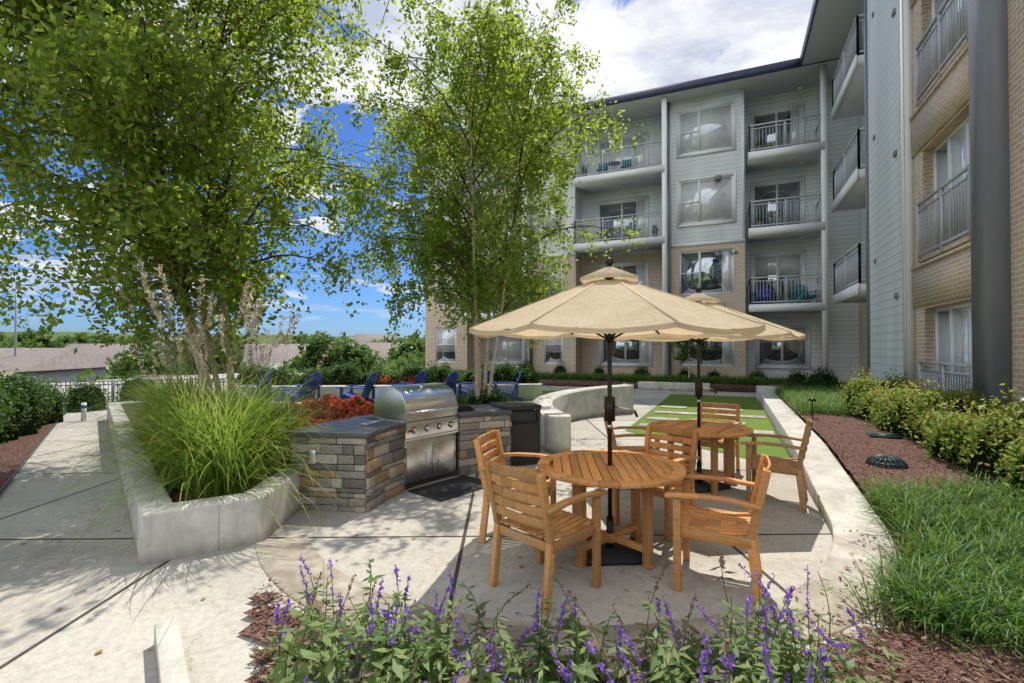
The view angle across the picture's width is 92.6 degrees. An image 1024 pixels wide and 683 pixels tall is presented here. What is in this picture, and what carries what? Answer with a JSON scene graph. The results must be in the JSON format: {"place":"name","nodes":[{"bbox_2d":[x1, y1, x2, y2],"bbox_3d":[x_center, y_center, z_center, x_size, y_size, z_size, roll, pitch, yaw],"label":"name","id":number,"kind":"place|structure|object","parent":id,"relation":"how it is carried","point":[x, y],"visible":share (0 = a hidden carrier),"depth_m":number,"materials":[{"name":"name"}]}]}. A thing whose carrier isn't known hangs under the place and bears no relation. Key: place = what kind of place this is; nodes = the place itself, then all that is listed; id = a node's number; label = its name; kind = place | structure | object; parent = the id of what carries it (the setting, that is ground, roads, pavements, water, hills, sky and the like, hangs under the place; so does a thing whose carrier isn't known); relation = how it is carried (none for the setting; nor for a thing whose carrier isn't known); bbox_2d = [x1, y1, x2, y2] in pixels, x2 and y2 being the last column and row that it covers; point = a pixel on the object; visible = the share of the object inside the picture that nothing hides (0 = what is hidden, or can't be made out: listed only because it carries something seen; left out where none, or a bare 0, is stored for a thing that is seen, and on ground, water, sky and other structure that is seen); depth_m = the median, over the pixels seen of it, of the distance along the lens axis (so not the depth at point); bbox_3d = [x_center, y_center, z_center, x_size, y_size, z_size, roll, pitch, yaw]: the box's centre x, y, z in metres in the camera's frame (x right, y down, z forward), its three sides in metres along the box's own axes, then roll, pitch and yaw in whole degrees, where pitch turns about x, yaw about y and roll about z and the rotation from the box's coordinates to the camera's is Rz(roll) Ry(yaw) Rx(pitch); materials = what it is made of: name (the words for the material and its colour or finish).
{"place":"outdoors","nodes":[
{"label":"outdoors","id":0,"kind":"place"},
{"bbox_2d":[107,400,300,565],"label":"planter wall","id":1,"kind":"structure","parent":0,"point":[163,531],"depth_m":4.13,"materials":[{"name":"grey concrete"}]},
{"bbox_2d":[124,405,276,502],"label":"planter soil","id":2,"kind":"structure","parent":1,"relation":"in","point":[174,495],"depth_m":4.66,"materials":[{"name":"brown soil"}]},
{"bbox_2d":[0,0,397,404],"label":"birch tree","id":3,"kind":"object","parent":2,"relation":"on","point":[143,70],"visible":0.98,"depth_m":5.91,"materials":[{"name":"green plant"}]},
{"bbox_2d":[4,332,424,373],"bbox_3d":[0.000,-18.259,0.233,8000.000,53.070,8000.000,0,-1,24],"label":"ground","id":4,"kind":"structure","parent":0,"point":[260,338],"depth_m":656.04,"materials":[{"name":"green plant"}]},
{"bbox_2d":[0,0,220,348],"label":"birch tree","id":5,"kind":"object","parent":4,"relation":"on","point":[3,286],"visible":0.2,"depth_m":6.48,"materials":[{"name":"green plant"}]},
{"bbox_2d":[0,284,403,381],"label":"town buildings","id":6,"kind":"structure","parent":4,"relation":"on","point":[65,363],"depth_m":35.87,"materials":[{"name":"grey"}]},
{"bbox_2d":[0,327,424,380],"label":"town trees","id":7,"kind":"object","parent":4,"relation":"on","point":[407,351],"visible":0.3,"depth_m":50.38,"materials":[{"name":"green plant"}]},
{"bbox_2d":[35,373,462,401],"bbox_3d":[-8.396,1.638,15.944,15.511,1.010,0.085,0,-1,-22],"label":"fence","id":8,"kind":"object","parent":4,"relation":"on","point":[108,384],"visible":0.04,"depth_m":14.50,"materials":[{"name":"grey metal"}]},
{"bbox_2d":[409,53,863,381],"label":"building wing","id":9,"kind":"structure","parent":4,"relation":"on","point":[722,185],"depth_m":21.03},
{"bbox_2d":[752,286,772,303],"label":"balcony chair","id":10,"kind":"object","parent":9,"relation":"on","point":[766,296],"visible":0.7,"depth_m":20.43,"materials":[{"name":"plastic"}]},
{"bbox_2d":[792,284,819,302],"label":"balcony chair","id":11,"kind":"object","parent":9,"relation":"on","point":[802,296],"visible":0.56,"depth_m":19.88,"materials":[{"name":"teal plastic"}]},
{"bbox_2d":[800,0,1023,409],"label":"building wing","id":12,"kind":"structure","parent":4,"relation":"on","point":[929,94],"depth_m":9.15,"materials":[{"name":"beige brick"}]},
{"bbox_2d":[266,394,465,472],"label":"red flowers","id":13,"kind":"object","parent":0,"point":[360,407],"visible":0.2,"depth_m":8.59,"materials":[{"name":"red plant"}]},
{"bbox_2d":[0,0,813,337],"label":"sky","id":14,"kind":"structure","parent":0,"point":[642,45],"materials":[{"name":"blue"}]},
{"bbox_2d":[216,390,635,401],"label":"lawn","id":15,"kind":"structure","parent":0,"point":[544,392],"depth_m":17.92,"materials":[{"name":"green plant"}]},
{"bbox_2d":[236,372,273,398],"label":"adirondack chair","id":16,"kind":"object","parent":15,"relation":"on","point":[268,378],"visible":0.15,"depth_m":14.19,"materials":[{"name":"blue plastic"}]},
{"bbox_2d":[267,374,312,401],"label":"adirondack chair","id":17,"kind":"object","parent":15,"relation":"on","point":[305,389],"visible":0.44,"depth_m":12.75,"materials":[{"name":"blue plastic"}]},
{"bbox_2d":[278,372,322,399],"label":"adirondack chair","id":18,"kind":"object","parent":15,"relation":"on","point":[316,381],"visible":0.45,"depth_m":14.05,"materials":[{"name":"blue plastic"}]},
{"bbox_2d":[335,372,377,403],"bbox_3d":[-4.328,1.361,13.845,1.018,0.982,0.820,0,-1,6],"label":"adirondack chair","id":19,"kind":"object","parent":15,"relation":"on","point":[369,386],"visible":0.75,"depth_m":13.80,"materials":[{"name":"blue plastic"}]},
{"bbox_2d":[236,357,539,388],"bbox_3d":[-3.916,1.213,16.176,9.728,1.384,1.660,0,-1,-5],"label":"hedge","id":20,"kind":"object","parent":15,"relation":"on","point":[347,374],"visible":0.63,"depth_m":15.85,"materials":[{"name":"green plant"}]},
{"bbox_2d":[387,371,426,385],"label":"adirondack chair","id":21,"kind":"object","parent":15,"relation":"on","point":[420,377],"visible":0.37,"depth_m":14.71,"materials":[{"name":"blue plastic"}]},
{"bbox_2d":[432,371,458,395],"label":"adirondack chair","id":22,"kind":"object","parent":15,"relation":"on","point":[451,379],"visible":0.26,"depth_m":14.78,"materials":[{"name":"blue plastic"}]},
{"bbox_2d":[455,370,489,398],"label":"adirondack chair","id":23,"kind":"object","parent":15,"relation":"on","point":[461,391],"visible":0.3,"depth_m":14.80,"materials":[{"name":"blue plastic"}]},
{"bbox_2d":[317,0,646,398],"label":"birch tree","id":24,"kind":"object","parent":15,"relation":"on","point":[434,246],"visible":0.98,"depth_m":9.76,"materials":[{"name":"green plant"}]},
{"bbox_2d":[492,370,523,400],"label":"adirondack chair","id":25,"kind":"object","parent":15,"relation":"on","point":[516,397],"visible":0.72,"depth_m":15.08,"materials":[{"name":"blue plastic"}]},
{"bbox_2d":[0,373,910,682],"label":"concrete paving","id":26,"kind":"structure","parent":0,"point":[102,597],"depth_m":3.74,"materials":[{"name":"beige concrete"}]},
{"bbox_2d":[81,403,86,420],"bbox_3d":[-9.862,1.624,11.267,0.101,0.420,0.106,0,-1,24],"label":"bollard light","id":27,"kind":"object","parent":26,"relation":"on","point":[84,409],"visible":0.86,"depth_m":11.23,"materials":[{"name":"white paint"}]},
{"bbox_2d":[0,414,189,682],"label":"kerb edge","id":28,"kind":"object","parent":26,"relation":"on","point":[171,665],"visible":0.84,"depth_m":2.55,"materials":[{"name":"concrete"}]},
{"bbox_2d":[9,254,364,568],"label":"planter grass","id":29,"kind":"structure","parent":26,"relation":"on","point":[201,445],"depth_m":4.69,"materials":[{"name":"green plant"}]},
{"bbox_2d":[1,463,660,653],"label":"fallen leaves","id":30,"kind":"object","parent":26,"relation":"on","point":[521,566],"visible":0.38,"depth_m":3.77,"materials":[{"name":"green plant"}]},
{"bbox_2d":[289,414,511,512],"bbox_3d":[-1.209,1.387,6.274,1.210,0.765,3.210,-1,-1,40],"label":"stone counter base","id":31,"kind":"object","parent":26,"relation":"on","point":[371,474],"visible":0.52,"depth_m":5.10,"materials":[{"name":"grey stone"}]},
{"bbox_2d":[307,449,316,463],"bbox_3d":[-2.074,1.195,5.074,0.100,0.150,0.050,0,-1,8],"label":"electrical outlet","id":32,"kind":"object","parent":31,"relation":"attached to","point":[312,452],"visible":0.88,"depth_m":5.05,"materials":[{"name":"silver metal"}]},
{"bbox_2d":[288,404,511,437],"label":"countertop","id":33,"kind":"structure","parent":31,"relation":"on","point":[357,428],"depth_m":5.50,"materials":[{"name":"grey stone"}]},
{"bbox_2d":[374,383,458,483],"bbox_3d":[-1.214,1.120,6.282,0.721,1.150,0.880,-1,-1,39],"label":"grill","id":34,"kind":"object","parent":31,"relation":"on","point":[426,413],"visible":0.98,"depth_m":6.05,"materials":[{"name":"silver metal"}]},
{"bbox_2d":[408,475,482,501],"bbox_3d":[-0.701,1.754,5.891,0.600,0.014,0.920,-1,-1,40],"label":"grill mat","id":35,"kind":"object","parent":26,"relation":"on","point":[445,490],"visible":0.8,"depth_m":5.81,"materials":[{"name":"black rubber"}]},
{"bbox_2d":[239,381,709,452],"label":"seat walls","id":36,"kind":"structure","parent":26,"relation":"on","point":[561,411],"depth_m":11.87,"materials":[{"name":"concrete"}]},
{"bbox_2d":[0,382,1023,682],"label":"bed mulch","id":37,"kind":"object","parent":26,"relation":"on","point":[18,452],"visible":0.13,"depth_m":3.21,"materials":[{"name":"brown wood"}]},
{"bbox_2d":[0,365,79,443],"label":"hedge","id":38,"kind":"object","parent":37,"relation":"on","point":[30,406],"visible":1,"depth_m":9.43,"materials":[{"name":"green plant"}]},
{"bbox_2d":[61,356,841,412],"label":"round shrubs","id":39,"kind":"object","parent":37,"relation":"on","point":[818,379],"visible":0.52,"depth_m":13.84,"materials":[{"name":"green plant"}]},
{"bbox_2d":[260,552,908,682],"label":"salvia bed","id":40,"kind":"object","parent":37,"relation":"on","point":[400,650],"visible":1,"depth_m":2.25,"materials":[{"name":"green plant"}]},
{"bbox_2d":[376,368,806,390],"bbox_3d":[1.051,1.601,18.446,19.854,1.013,9.670,0,-1,24],"label":"hedge","id":41,"kind":"object","parent":37,"relation":"on","point":[726,379],"visible":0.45,"depth_m":19.96,"materials":[{"name":"green plant"}]},
{"bbox_2d":[249,407,1023,682],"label":"mulch chips","id":42,"kind":"object","parent":37,"relation":"on","point":[257,661],"visible":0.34,"depth_m":2.70,"materials":[{"name":"brown wood"}]},
{"bbox_2d":[362,383,1023,438],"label":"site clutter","id":43,"kind":"object","parent":37,"relation":"on","point":[461,407],"visible":0.33,"depth_m":7.31,"materials":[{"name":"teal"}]},
{"bbox_2d":[865,454,908,469],"bbox_3d":[4.571,1.459,5.971,0.470,0.158,0.470,0,-1,24],"label":"drain grate","id":44,"kind":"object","parent":37,"relation":"on","point":[884,461],"depth_m":5.87,"materials":[{"name":"black"}]},
{"bbox_2d":[770,382,1023,663],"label":"grass","id":45,"kind":"structure","parent":37,"relation":"on","point":[914,511],"depth_m":3.46,"materials":[{"name":"green plant"}]},
{"bbox_2d":[831,364,1023,498],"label":"hedge","id":46,"kind":"object","parent":37,"relation":"on","point":[971,431],"visible":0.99,"depth_m":6.21,"materials":[{"name":"green plant"}]},
{"bbox_2d":[473,430,555,551],"bbox_3d":[0.060,1.296,4.396,0.670,0.895,0.612,0,-1,18],"label":"chair","id":47,"kind":"object","parent":26,"relation":"on","point":[499,451],"visible":0.4,"depth_m":4.36,"materials":[{"name":"brown wood"}]},
{"bbox_2d":[490,401,540,465],"bbox_3d":[0.050,1.353,7.257,0.580,0.860,0.580,0,-1,-23],"label":"trash bin","id":48,"kind":"object","parent":26,"relation":"on","point":[525,428],"visible":0.52,"depth_m":7.03,"materials":[{"name":"metal"}]},
{"bbox_2d":[484,460,606,614],"bbox_3d":[0.225,1.284,3.473,0.670,0.895,0.612,1,-1,-44],"label":"chair","id":49,"kind":"object","parent":26,"relation":"on","point":[542,520],"visible":1,"depth_m":3.32,"materials":[{"name":"brown wood"}]},
{"bbox_2d":[255,385,897,671],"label":"concrete curb","id":50,"kind":"structure","parent":26,"relation":"on","point":[829,488],"depth_m":3.54,"materials":[{"name":"concrete"}]},
{"bbox_2d":[391,373,768,392],"bbox_3d":[2.779,1.842,22.878,20.450,0.280,3.100,0,-1,24],"label":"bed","id":51,"kind":"object","parent":26,"relation":"on","point":[716,387],"visible":0.14,"depth_m":20.52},
{"bbox_2d":[665,293,725,377],"bbox_3d":[7.364,-0.128,19.338,2.379,3.630,3.338,0,-1,-5],"label":"small tree","id":52,"kind":"object","parent":51,"relation":"on","point":[686,344],"visible":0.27,"depth_m":19.59,"materials":[{"name":"green plant"}]},
{"bbox_2d":[537,450,686,569],"bbox_3d":[0.808,1.375,4.035,1.199,0.720,1.199,0,-1,4],"label":"table","id":53,"kind":"object","parent":26,"relation":"on","point":[580,471],"visible":0.94,"depth_m":3.84,"materials":[{"name":"brown wood"}]},
{"bbox_2d":[469,257,765,565],"bbox_3d":[0.808,0.518,4.045,2.150,2.435,2.150,0,-1,14],"label":"umbrella","id":54,"kind":"object","parent":26,"relation":"on","point":[609,303],"visible":1,"depth_m":3.54,"materials":[{"name":"beige fabric"}]},
{"bbox_2d":[602,410,659,491],"bbox_3d":[1.454,1.315,5.961,0.670,0.895,0.612,0,-1,5],"label":"chair","id":55,"kind":"object","parent":26,"relation":"on","point":[615,446],"visible":0.32,"depth_m":5.89,"materials":[{"name":"brown wood"}]},
{"bbox_2d":[613,425,699,541],"bbox_3d":[1.365,1.299,4.651,0.670,0.895,0.612,1,-1,-43],"label":"chair","id":56,"kind":"object","parent":26,"relation":"on","point":[693,457],"visible":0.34,"depth_m":4.66,"materials":[{"name":"brown wood"}]},
{"bbox_2d":[648,420,753,495],"bbox_3d":[2.283,1.400,5.972,1.199,0.720,1.199,-1,-1,39],"label":"table","id":57,"kind":"object","parent":26,"relation":"on","point":[712,432],"visible":0.64,"depth_m":5.90,"materials":[{"name":"brown wood"}]},
{"bbox_2d":[614,287,805,492],"bbox_3d":[2.283,0.543,5.983,2.150,2.435,2.150,0,-1,-6],"label":"umbrella","id":58,"kind":"object","parent":26,"relation":"on","point":[774,332],"visible":0.36,"depth_m":5.83,"materials":[{"name":"beige fabric"}]},
{"bbox_2d":[625,394,795,468],"bbox_3d":[4.846,1.834,12.242,2.778,0.001,10.850,0,-1,24],"label":"turf panel","id":59,"kind":"object","parent":26,"relation":"on","point":[750,406],"visible":0.4,"depth_m":12.12,"materials":[{"name":"green plant"}]},
{"bbox_2d":[638,405,774,434],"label":"paving slabs","id":60,"kind":"structure","parent":59,"relation":"on","point":[695,413],"depth_m":11.95,"materials":[{"name":"concrete"}]},
{"bbox_2d":[689,402,741,477],"bbox_3d":[2.781,1.325,6.711,0.612,0.895,0.670,0,-1,34],"label":"chair","id":61,"kind":"object","parent":26,"relation":"on","point":[735,441],"visible":0.38,"depth_m":6.84,"materials":[{"name":"brown wood"}]},
{"bbox_2d":[664,454,770,605],"bbox_3d":[1.498,1.285,3.541,0.670,0.895,0.612,0,-1,26],"label":"chair","id":62,"kind":"object","parent":26,"relation":"on","point":[719,526],"visible":0.99,"depth_m":3.39,"materials":[{"name":"brown wood"}]},
{"bbox_2d":[740,419,812,511],"bbox_3d":[2.913,1.308,5.373,0.670,0.895,0.612,0,-1,32],"label":"chair","id":63,"kind":"object","parent":26,"relation":"on","point":[780,465],"visible":0.89,"depth_m":5.25,"materials":[{"name":"brown wood"}]}
]}

